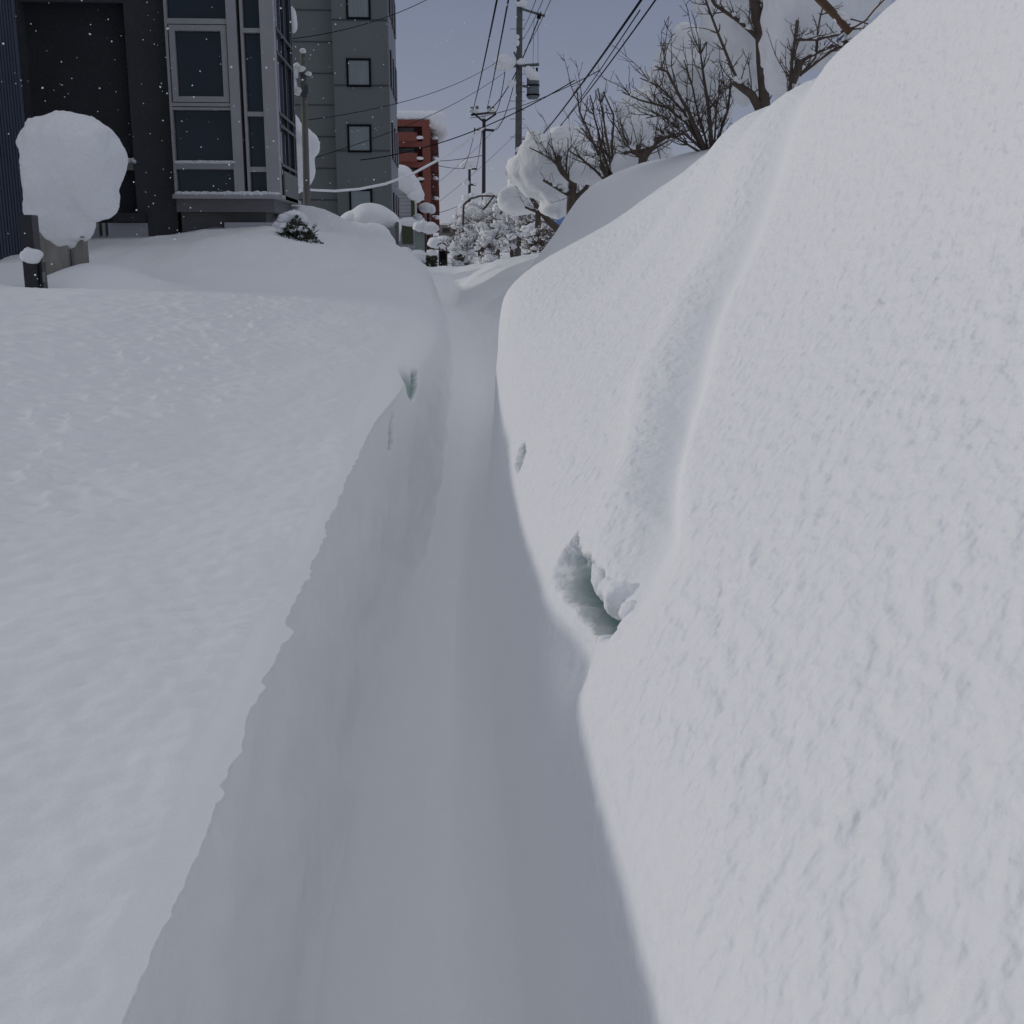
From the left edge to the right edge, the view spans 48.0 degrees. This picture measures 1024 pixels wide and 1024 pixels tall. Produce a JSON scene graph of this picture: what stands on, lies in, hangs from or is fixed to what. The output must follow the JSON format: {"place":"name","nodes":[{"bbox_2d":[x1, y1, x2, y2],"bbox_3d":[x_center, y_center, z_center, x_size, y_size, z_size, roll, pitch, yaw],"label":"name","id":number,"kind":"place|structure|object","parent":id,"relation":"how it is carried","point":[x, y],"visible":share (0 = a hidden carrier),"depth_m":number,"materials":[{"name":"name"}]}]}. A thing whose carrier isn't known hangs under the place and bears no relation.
{"place":"outdoors","nodes":[
{"label":"outdoors","id":0,"kind":"place"},
{"bbox_2d":[1,0,554,298],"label":"snowflakes","id":1,"kind":"object","parent":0,"point":[273,141],"visible":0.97,"depth_m":6.35,"materials":[{"name":"white"}]},
{"bbox_2d":[292,0,425,38],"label":"overhead wire","id":2,"kind":"object","parent":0,"point":[358,25],"visible":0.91,"depth_m":32.06,"materials":[{"name":"black rubber"}]},
{"bbox_2d":[435,135,514,204],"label":"overhead wire","id":3,"kind":"object","parent":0,"point":[474,172],"visible":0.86,"depth_m":86.48,"materials":[{"name":"black rubber"}]},
{"bbox_2d":[0,0,1023,1023],"bbox_3d":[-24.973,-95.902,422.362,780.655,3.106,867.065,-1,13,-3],"label":"snow ground","id":4,"kind":"structure","parent":0,"point":[339,684],"depth_m":2.22,"materials":[{"name":"white snow"}]},
{"bbox_2d":[0,0,24,259],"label":"annex building","id":5,"kind":"structure","parent":4,"relation":"on","point":[12,117],"depth_m":11.93,"materials":[{"name":"blue"}]},
{"bbox_2d":[18,215,47,287],"bbox_3d":[-3.797,-1.909,9.177,0.145,0.893,0.150,-1,13,-3],"label":"dark post","id":6,"kind":"object","parent":4,"relation":"on","point":[29,228],"visible":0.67,"depth_m":9.10,"materials":[{"name":"metal"}]},
{"bbox_2d":[19,247,43,263],"bbox_3d":[-3.785,-2.023,9.066,0.170,0.135,0.153,-1,13,-3],"label":"snow ball","id":7,"kind":"object","parent":6,"relation":"on","point":[30,255],"visible":1,"depth_m":9.01,"materials":[{"name":"white snow"}]},
{"bbox_2d":[39,233,88,274],"bbox_3d":[-3.850,-2.030,9.896,0.420,0.721,0.270,-1,13,-3],"label":"gate post","id":8,"kind":"object","parent":4,"relation":"on","point":[58,258],"visible":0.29,"depth_m":9.77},
{"bbox_2d":[16,110,127,249],"bbox_3d":[-3.713,-2.795,9.722,0.880,1.154,0.804,-1,13,-3],"label":"snow cap","id":9,"kind":"object","parent":8,"relation":"on","point":[89,163],"visible":0.94,"depth_m":9.46,"materials":[{"name":"white snow"}]},
{"bbox_2d":[15,0,300,237],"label":"charcoal building","id":10,"kind":"structure","parent":4,"relation":"on","point":[128,70],"depth_m":15.18,"materials":[{"name":"concrete"}]},
{"bbox_2d":[167,0,225,18],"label":"window pane","id":11,"kind":"structure","parent":10,"relation":"in","point":[176,8],"depth_m":14.77,"materials":[{"name":"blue glass"}]},
{"bbox_2d":[168,25,229,102],"bbox_3d":[-4.040,-5.797,14.897,0.725,0.939,0.125,-1,13,-3],"label":"opening window","id":12,"kind":"structure","parent":10,"relation":"in","point":[190,50],"depth_m":14.89,"materials":[{"name":"glass"}]},
{"bbox_2d":[174,110,232,160],"bbox_3d":[-4.043,-4.931,15.127,0.753,0.658,0.020,-1,13,-3],"label":"window pane","id":13,"kind":"structure","parent":10,"relation":"in","point":[211,131],"depth_m":15.11,"materials":[{"name":"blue glass"}]},
{"bbox_2d":[178,170,234,191],"bbox_3d":[-4.043,-4.365,15.256,0.753,0.338,0.020,-1,13,-3],"label":"window pane","id":14,"kind":"structure","parent":10,"relation":"in","point":[188,180],"depth_m":15.24,"materials":[{"name":"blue glass"}]},
{"bbox_2d":[243,0,259,27],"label":"window pane","id":15,"kind":"structure","parent":10,"relation":"in","point":[250,7],"depth_m":14.82,"materials":[{"name":"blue glass"}]},
{"bbox_2d":[244,34,263,111],"bbox_3d":[-3.352,-5.715,14.990,0.215,0.968,0.020,-1,13,-3],"label":"window pane","id":16,"kind":"structure","parent":10,"relation":"in","point":[253,67],"depth_m":14.98,"materials":[{"name":"blue glass"}]},
{"bbox_2d":[248,117,265,166],"bbox_3d":[-3.352,-4.879,15.180,0.215,0.634,0.020,-1,13,-3],"label":"window pane","id":17,"kind":"structure","parent":10,"relation":"in","point":[257,154],"depth_m":15.17,"materials":[{"name":"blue glass"}]},
{"bbox_2d":[251,172,266,191],"bbox_3d":[-3.352,-4.359,15.298,0.215,0.306,0.020,-1,13,-3],"label":"window pane","id":18,"kind":"structure","parent":10,"relation":"in","point":[259,179],"depth_m":15.28,"materials":[{"name":"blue glass"}]},
{"bbox_2d":[291,6,297,32],"bbox_3d":[-3.374,-7.539,17.604,0.175,0.392,0.216,-6,14,-24],"label":"snow heap","id":19,"kind":"object","parent":10,"relation":"on","point":[294,20],"visible":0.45,"depth_m":17.55,"materials":[{"name":"white snow"}]},
{"bbox_2d":[272,210,323,243],"bbox_3d":[-2.390,-3.107,12.707,0.657,0.435,0.635,-1,13,-3],"label":"shrub","id":20,"kind":"object","parent":4,"relation":"on","point":[286,224],"visible":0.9,"depth_m":12.54,"materials":[{"name":"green plant"}]},
{"bbox_2d":[293,48,311,205],"bbox_3d":[-3.770,-5.999,20.964,0.379,4.613,0.228,-1,13,-3],"label":"service pole","id":21,"kind":"object","parent":4,"relation":"on","point":[303,90],"visible":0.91,"depth_m":20.71,"materials":[{"name":"grey metal"}]},
{"bbox_2d":[295,114,319,192],"bbox_3d":[-4.357,-7.100,22.780,1.102,1.607,0.997,-1,13,-3],"label":"snow pad","id":22,"kind":"object","parent":4,"relation":"on","point":[314,146],"visible":0.26,"depth_m":22.55,"materials":[{"name":"white snow"}]},
{"bbox_2d":[291,0,399,218],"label":"grey tower","id":23,"kind":"structure","parent":4,"relation":"on","point":[341,85],"depth_m":49.24,"materials":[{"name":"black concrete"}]},
{"bbox_2d":[346,0,370,19],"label":"window","id":24,"kind":"structure","parent":23,"relation":"in","point":[355,9],"depth_m":48.22,"materials":[{"name":"grey glass"}]},
{"bbox_2d":[346,58,370,86],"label":"window","id":25,"kind":"structure","parent":23,"relation":"in","point":[358,70],"depth_m":48.76,"materials":[{"name":"grey glass"}]},
{"bbox_2d":[347,124,371,152],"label":"window","id":26,"kind":"structure","parent":23,"relation":"in","point":[356,133],"depth_m":49.35,"materials":[{"name":"grey glass"}]},
{"bbox_2d":[349,189,371,209],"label":"window","id":27,"kind":"structure","parent":23,"relation":"in","point":[358,197],"depth_m":49.89,"materials":[{"name":"grey glass"}]},
{"bbox_2d":[389,0,391,19],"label":"side window","id":28,"kind":"structure","parent":23,"relation":"in","point":[390,7],"depth_m":49.17,"materials":[{"name":"grey glass"}]},
{"bbox_2d":[390,50,392,90],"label":"side window","id":29,"kind":"structure","parent":23,"relation":"in","point":[391,56],"depth_m":49.58,"materials":[{"name":"grey glass"}]},
{"bbox_2d":[391,0,393,29],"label":"side window","id":30,"kind":"structure","parent":23,"relation":"in","point":[392,2],"depth_m":51.35,"materials":[{"name":"grey glass"}]},
{"bbox_2d":[391,122,394,159],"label":"side window","id":31,"kind":"structure","parent":23,"relation":"in","point":[392,125],"depth_m":50.30,"materials":[{"name":"grey glass"}]},
{"bbox_2d":[393,192,395,213],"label":"side window","id":32,"kind":"structure","parent":23,"relation":"in","point":[394,195],"depth_m":50.77,"materials":[{"name":"grey glass"}]},
{"bbox_2d":[393,59,395,97],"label":"side window","id":33,"kind":"structure","parent":23,"relation":"in","point":[394,95],"depth_m":52.13,"materials":[{"name":"grey glass"}]},
{"bbox_2d":[393,0,395,38],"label":"side window","id":34,"kind":"structure","parent":23,"relation":"in","point":[393,0],"depth_m":53.85,"materials":[{"name":"grey glass"}]},
{"bbox_2d":[394,128,396,163],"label":"side window","id":35,"kind":"structure","parent":23,"relation":"in","point":[395,161],"depth_m":52.62,"materials":[{"name":"grey glass"}]},
{"bbox_2d":[395,67,397,102],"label":"side window","id":36,"kind":"structure","parent":23,"relation":"in","point":[396,100],"depth_m":54.36,"materials":[{"name":"grey glass"}]},
{"bbox_2d":[396,195,397,215],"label":"side window","id":37,"kind":"structure","parent":23,"relation":"in","point":[396,195],"depth_m":53.46,"materials":[{"name":"grey glass"}]},
{"bbox_2d":[396,133,398,167],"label":"side window","id":38,"kind":"structure","parent":23,"relation":"in","point":[397,164],"depth_m":54.94,"materials":[{"name":"grey glass"}]},
{"bbox_2d":[398,197,399,218],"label":"side window","id":39,"kind":"structure","parent":23,"relation":"in","point":[398,197],"depth_m":55.51,"materials":[{"name":"grey glass"}]},
{"bbox_2d":[350,221,395,243],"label":"snow dome","id":40,"kind":"structure","parent":4,"relation":"on","point":[382,231],"depth_m":25.00,"materials":[{"name":"white snow"}]},
{"bbox_2d":[387,222,400,246],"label":"wall","id":41,"kind":"structure","parent":4,"relation":"on","point":[394,232],"depth_m":26.14,"materials":[{"name":"concrete"}]},
{"bbox_2d":[341,203,401,240],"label":"snow dome","id":42,"kind":"structure","parent":41,"relation":"on","point":[372,213],"depth_m":26.17,"materials":[{"name":"white snow"}]},
{"bbox_2d":[398,165,423,250],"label":"white house","id":43,"kind":"structure","parent":4,"relation":"on","point":[411,193],"depth_m":78.86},
{"bbox_2d":[402,226,412,243],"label":"window","id":44,"kind":"structure","parent":43,"relation":"in","point":[407,231],"depth_m":79.22,"materials":[{"name":"green glass"}]},
{"bbox_2d":[411,200,414,216],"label":"window","id":45,"kind":"structure","parent":43,"relation":"in","point":[412,202],"depth_m":79.05,"materials":[{"name":"glass"}]},
{"bbox_2d":[402,247,432,262],"bbox_3d":[-3.274,-8.670,38.920,1.345,0.586,0.691,-1,13,-3],"label":"snow heap","id":46,"kind":"object","parent":4,"relation":"on","point":[420,255],"visible":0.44,"depth_m":38.70,"materials":[{"name":"white snow"}]},
{"bbox_2d":[414,231,424,250],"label":"utility cabinet","id":47,"kind":"object","parent":4,"relation":"on","point":[419,241],"visible":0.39,"depth_m":43.68,"materials":[{"name":"grey metal"}]},
{"bbox_2d":[397,110,448,249],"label":"red apartment block","id":48,"kind":"structure","parent":4,"relation":"on","point":[422,133],"depth_m":143.70,"materials":[{"name":"brick"}]},
{"bbox_2d":[397,128,413,131],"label":"window","id":49,"kind":"structure","parent":48,"relation":"in","point":[402,129],"depth_m":143.98,"materials":[{"name":"black glass"}]},
{"bbox_2d":[399,148,413,152],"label":"window","id":50,"kind":"structure","parent":48,"relation":"in","point":[401,150],"depth_m":144.51,"materials":[{"name":"black glass"}]},
{"bbox_2d":[413,203,435,249],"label":"ball lamp","id":51,"kind":"object","parent":4,"relation":"on","point":[428,209],"visible":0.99,"depth_m":57.81,"materials":[{"name":"white"}]},
{"bbox_2d":[413,220,438,252],"bbox_3d":[-2.897,-9.031,38.856,0.905,1.595,0.528,-1,13,-3],"label":"lamp post","id":52,"kind":"object","parent":4,"relation":"on","point":[425,227],"visible":1,"depth_m":38.59,"materials":[{"name":"white"}]},
{"bbox_2d":[424,255,437,266],"bbox_3d":[-2.465,-7.563,35.108,0.453,0.588,0.905,-1,13,-3],"label":"hedge","id":53,"kind":"object","parent":4,"relation":"on","point":[431,261],"visible":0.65,"depth_m":34.87,"materials":[{"name":"green plant"}]},
{"bbox_2d":[427,236,452,255],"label":"snow heap","id":54,"kind":"object","parent":4,"relation":"on","point":[433,242],"visible":0.56,"depth_m":40.63,"materials":[{"name":"white snow"}]},
{"bbox_2d":[437,243,447,265],"bbox_3d":[-2.250,-8.226,37.135,0.331,0.928,0.298,-1,13,-3],"label":"black bin","id":55,"kind":"object","parent":4,"relation":"on","point":[442,255],"visible":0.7,"depth_m":37.03,"materials":[{"name":"plastic"}]},
{"bbox_2d":[439,224,476,266],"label":"snowy tree","id":56,"kind":"object","parent":4,"relation":"on","point":[457,251],"visible":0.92,"depth_m":34.71,"materials":[{"name":"white snow"}]},
{"bbox_2d":[439,222,477,253],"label":"beige building","id":57,"kind":"structure","parent":4,"relation":"on","point":[444,227],"depth_m":203.66,"materials":[{"name":"white"}]},
{"bbox_2d":[442,228,449,232],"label":"window","id":58,"kind":"structure","parent":57,"relation":"in","point":[444,230],"depth_m":203.64,"materials":[{"name":"grey glass"}]},
{"bbox_2d":[449,213,476,256],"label":"snowy tree","id":59,"kind":"object","parent":4,"relation":"on","point":[458,217],"visible":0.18,"depth_m":42.48,"materials":[{"name":"white snow"}]},
{"bbox_2d":[460,160,479,254],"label":"utility pole","id":60,"kind":"object","parent":4,"relation":"on","point":[471,165],"visible":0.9,"depth_m":95.84,"materials":[{"name":"white"}]},
{"bbox_2d":[450,200,492,256],"bbox_3d":[-1.258,-9.526,38.682,1.678,2.064,2.457,-1,13,-3],"label":"snowy tree","id":61,"kind":"object","parent":4,"relation":"on","point":[469,211],"visible":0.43,"depth_m":38.25,"materials":[{"name":"white snow"}]},
{"bbox_2d":[462,194,497,224],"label":"bent sapling","id":62,"kind":"object","parent":4,"relation":"on","point":[484,195],"visible":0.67,"depth_m":32.83,"materials":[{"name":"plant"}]},
{"bbox_2d":[469,106,495,254],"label":"utility pole","id":63,"kind":"object","parent":4,"relation":"on","point":[475,111],"visible":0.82,"depth_m":62.83,"materials":[{"name":"concrete"}]},
{"bbox_2d":[298,127,484,191],"bbox_3d":[-2.708,-13.493,41.970,0.345,5.482,44.287,1,13,3],"label":"overhead wire","id":64,"kind":"object","parent":63,"relation":"attached to","point":[408,175],"visible":0.86,"depth_m":33.82,"materials":[{"name":"white"}]},
{"bbox_2d":[473,0,497,108],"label":"overhead wire","id":65,"kind":"object","parent":63,"relation":"attached to","point":[487,45],"visible":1,"depth_m":26.05,"materials":[{"name":"black rubber"}]},
{"bbox_2d":[487,0,508,107],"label":"overhead wire","id":66,"kind":"object","parent":63,"relation":"attached to","point":[499,45],"visible":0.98,"depth_m":27.33,"materials":[{"name":"black rubber"}]},
{"bbox_2d":[496,72,504,111],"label":"overhead wire","id":67,"kind":"object","parent":63,"relation":"attached to","point":[501,92],"visible":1,"depth_m":51.19,"materials":[{"name":"black rubber"}]},
{"bbox_2d":[495,66,517,129],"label":"overhead wire","id":68,"kind":"object","parent":63,"relation":"attached to","point":[508,104],"visible":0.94,"depth_m":52.25,"materials":[{"name":"black rubber"}]},
{"bbox_2d":[472,70,598,117],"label":"overhead wire","id":69,"kind":"object","parent":63,"relation":"attached to","point":[540,98],"visible":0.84,"depth_m":50.27,"materials":[{"name":"black rubber"}]},
{"bbox_2d":[470,192,506,258],"bbox_3d":[-0.560,-9.155,36.922,2.165,2.239,1.937,-9,16,-36],"label":"snowy tree","id":70,"kind":"object","parent":4,"relation":"on","point":[488,209],"visible":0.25,"depth_m":36.75,"materials":[{"name":"white snow"}]},
{"bbox_2d":[472,210,512,264],"bbox_3d":[-0.490,-7.434,31.202,1.202,1.607,2.768,-1,13,-3],"label":"snowy tree","id":71,"kind":"object","parent":4,"relation":"on","point":[488,240],"visible":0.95,"depth_m":30.75,"materials":[{"name":"white snow"}]},
{"bbox_2d":[492,207,531,256],"bbox_3d":[0.005,-8.553,34.987,1.462,1.864,2.076,-1,13,-3],"label":"snowy tree","id":72,"kind":"object","parent":4,"relation":"on","point":[503,216],"visible":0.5,"depth_m":34.63,"materials":[{"name":"white snow"}]},
{"bbox_2d":[493,0,544,256],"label":"utility pole","id":73,"kind":"object","parent":4,"relation":"on","point":[505,62],"visible":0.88,"depth_m":46.99,"materials":[{"name":"concrete"}]},
{"bbox_2d":[300,61,497,120],"bbox_3d":[-2.334,-13.112,34.889,0.017,5.146,26.516,2,13,8],"label":"overhead wire","id":74,"kind":"object","parent":73,"relation":"attached to","point":[392,104],"visible":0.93,"depth_m":29.47,"materials":[{"name":"black rubber"}]},
{"bbox_2d":[315,74,501,157],"bbox_3d":[-2.248,-12.510,35.031,0.017,5.458,26.563,2,13,8],"label":"overhead wire","id":75,"kind":"object","parent":73,"relation":"attached to","point":[401,127],"visible":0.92,"depth_m":30.08,"materials":[{"name":"black rubber"}]},
{"bbox_2d":[360,80,574,159],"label":"overhead wire","id":76,"kind":"object","parent":73,"relation":"attached to","point":[474,130],"visible":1,"depth_m":45.01,"materials":[{"name":"black rubber"}]},
{"bbox_2d":[490,12,540,108],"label":"overhead wire","id":77,"kind":"object","parent":73,"relation":"attached to","point":[522,57],"visible":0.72,"depth_m":50.77,"materials":[{"name":"black rubber"}]},
{"bbox_2d":[524,0,550,51],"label":"overhead wire","id":78,"kind":"object","parent":73,"relation":"attached to","point":[539,24],"visible":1,"depth_m":29.84,"materials":[{"name":"black rubber"}]},
{"bbox_2d":[506,214,534,251],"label":"snowy tree","id":79,"kind":"object","parent":4,"relation":"on","point":[518,223],"visible":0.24,"depth_m":32.74,"materials":[{"name":"white snow"}]},
{"bbox_2d":[497,155,559,231],"bbox_3d":[0.430,-6.080,21.997,1.393,1.640,2.169,-1,13,-3],"label":"bare tree","id":80,"kind":"object","parent":4,"relation":"on","point":[512,200],"visible":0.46,"depth_m":22.09,"materials":[{"name":"white plant"}]},
{"bbox_2d":[506,215,555,254],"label":"snowy tree","id":81,"kind":"object","parent":4,"relation":"on","point":[537,239],"visible":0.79,"depth_m":26.98,"materials":[{"name":"white snow"}]},
{"bbox_2d":[516,215,555,246],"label":"snowy tree","id":82,"kind":"object","parent":4,"relation":"on","point":[551,230],"visible":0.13,"depth_m":28.77,"materials":[{"name":"grey plant"}]},
{"bbox_2d":[505,107,599,219],"bbox_3d":[0.727,-5.503,18.881,1.612,2.204,1.972,-1,13,-3],"label":"bare tree","id":83,"kind":"object","parent":4,"relation":"on","point":[531,175],"visible":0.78,"depth_m":18.83,"materials":[{"name":"white plant"}]},
{"bbox_2d":[555,215,565,224],"bbox_3d":[1.096,-5.433,23.513,0.162,1.778,0.579,-9,16,-35],"label":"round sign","id":84,"kind":"object","parent":4,"relation":"on","point":[559,221],"visible":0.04,"depth_m":23.45,"materials":[{"name":"metal"}]},
{"bbox_2d":[557,52,616,185],"bbox_3d":[1.077,-4.618,13.717,0.932,1.499,1.489,3,13,11],"label":"bare tree","id":85,"kind":"object","parent":4,"relation":"on","point":[588,169],"visible":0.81,"depth_m":13.48,"materials":[{"name":"brown plant"}]},
{"bbox_2d":[591,563,635,619],"bbox_3d":[0.192,0.132,2.151,0.078,0.076,0.392,-1,13,-3],"label":"snow clump","id":86,"kind":"object","parent":4,"relation":"on","point":[611,594],"visible":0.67,"depth_m":2.03,"materials":[{"name":"white snow"}]},
{"bbox_2d":[576,90,695,173],"bbox_3d":[1.428,-4.109,12.295,1.494,1.160,1.390,-1,13,-3],"label":"bare tree","id":87,"kind":"object","parent":4,"relation":"on","point":[636,142],"visible":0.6,"depth_m":12.35,"materials":[{"name":"brown plant"}]},
{"bbox_2d":[592,0,735,151],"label":"bare tree","id":88,"kind":"object","parent":4,"relation":"on","point":[681,81],"visible":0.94,"depth_m":9.21,"materials":[{"name":"brown plant"}]},
{"bbox_2d":[682,0,771,112],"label":"bare tree","id":89,"kind":"object","parent":4,"relation":"on","point":[731,30],"visible":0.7,"depth_m":8.39,"materials":[{"name":"brown plant"}]},
{"bbox_2d":[758,0,890,97],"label":"bare tree","id":90,"kind":"object","parent":4,"relation":"on","point":[796,37],"visible":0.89,"depth_m":7.44,"materials":[{"name":"white plant"}]},
{"bbox_2d":[815,0,883,34],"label":"brown branch","id":91,"kind":"object","parent":4,"relation":"on","point":[840,18],"visible":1,"depth_m":6.26,"materials":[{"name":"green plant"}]},
{"bbox_2d":[543,0,641,133],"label":"overhead wire","id":92,"kind":"object","parent":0,"point":[620,29],"visible":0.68,"depth_m":18.35,"materials":[{"name":"black rubber"}]},
{"bbox_2d":[568,10,639,115],"bbox_3d":[1.520,-9.549,26.682,0.016,0.673,24.024,0,13,-1],"label":"overhead wire","id":93,"kind":"object","parent":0,"point":[608,57],"visible":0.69,"depth_m":19.05,"materials":[{"name":"black rubber"}]},
{"bbox_2d":[560,0,655,125],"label":"overhead wire","id":94,"kind":"object","parent":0,"point":[615,54],"visible":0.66,"depth_m":19.73,"materials":[{"name":"black rubber"}]},
{"bbox_2d":[395,0,895,250],"label":"sky","id":95,"kind":"structure","parent":0,"point":[580,30],"materials":[{"name":"grey"}]}
]}

